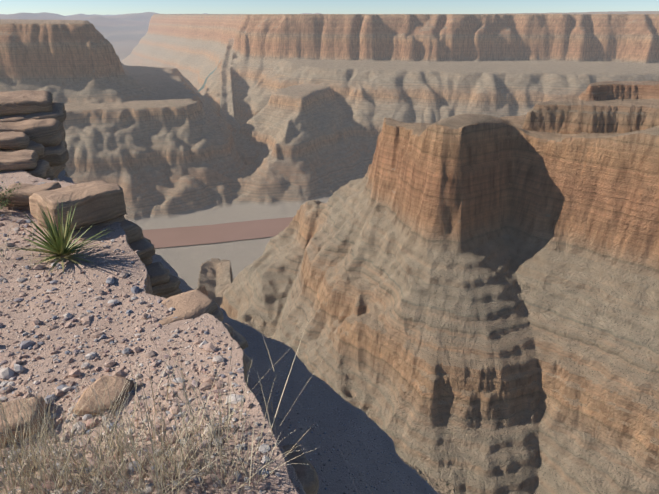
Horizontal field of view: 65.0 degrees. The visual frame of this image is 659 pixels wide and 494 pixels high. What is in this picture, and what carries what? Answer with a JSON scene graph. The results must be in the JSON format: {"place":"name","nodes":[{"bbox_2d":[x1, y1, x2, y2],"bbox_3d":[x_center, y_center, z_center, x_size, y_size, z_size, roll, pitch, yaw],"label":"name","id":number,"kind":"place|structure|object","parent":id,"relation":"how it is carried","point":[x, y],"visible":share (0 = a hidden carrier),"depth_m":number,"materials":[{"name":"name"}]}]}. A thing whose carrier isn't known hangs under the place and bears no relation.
{"place":"outdoors","nodes":[
{"label":"outdoors","id":0,"kind":"place"},
{"bbox_2d":[142,217,293,247],"bbox_3d":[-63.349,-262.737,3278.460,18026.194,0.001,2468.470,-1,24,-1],"label":"river","id":1,"kind":"structure","parent":0,"point":[196,235],"depth_m":2872.30,"materials":[{"name":"liquid"}]},
{"bbox_2d":[0,169,439,493],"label":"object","id":2,"kind":"structure","parent":0,"point":[350,446],"depth_m":3.14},
{"bbox_2d":[0,181,19,209],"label":"green shrub","id":3,"kind":"object","parent":2,"relation":"on","point":[10,191],"visible":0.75,"depth_m":4.50,"materials":[{"name":"green plant"}]},
{"bbox_2d":[2,199,108,272],"bbox_3d":[-1.920,-0.094,3.650,0.714,0.496,0.626,-1,24,-1],"label":"yucca","id":4,"kind":"object","parent":2,"relation":"on","point":[57,243],"visible":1,"depth_m":3.67,"materials":[{"name":"green plant"}]},
{"bbox_2d":[0,171,288,493],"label":"rim pebbles","id":5,"kind":"object","parent":2,"relation":"on","point":[18,368],"visible":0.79,"depth_m":2.40,"materials":[{"name":"grey gravel"}]},
{"bbox_2d":[0,362,311,493],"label":"dry grass tufts","id":6,"kind":"object","parent":2,"relation":"on","point":[66,472],"visible":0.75,"depth_m":1.90,"materials":[{"name":"beige plant"}]},
{"bbox_2d":[0,90,318,493],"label":"rocks","id":7,"kind":"object","parent":2,"relation":"on","point":[32,137],"visible":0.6,"depth_m":4.21,"materials":[{"name":"stone"}]},
{"bbox_2d":[0,214,331,492],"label":"dead stems","id":8,"kind":"object","parent":2,"relation":"on","point":[215,437],"visible":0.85,"depth_m":2.07,"materials":[{"name":"beige plant"}]},
{"bbox_2d":[0,11,658,493],"bbox_3d":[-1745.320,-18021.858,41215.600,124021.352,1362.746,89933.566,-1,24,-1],"label":"canyon terrain","id":9,"kind":"structure","parent":0,"point":[456,261],"depth_m":1174.58,"materials":[{"name":"brown stone"}]},
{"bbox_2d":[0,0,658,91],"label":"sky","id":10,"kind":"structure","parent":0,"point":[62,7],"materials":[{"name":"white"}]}
]}

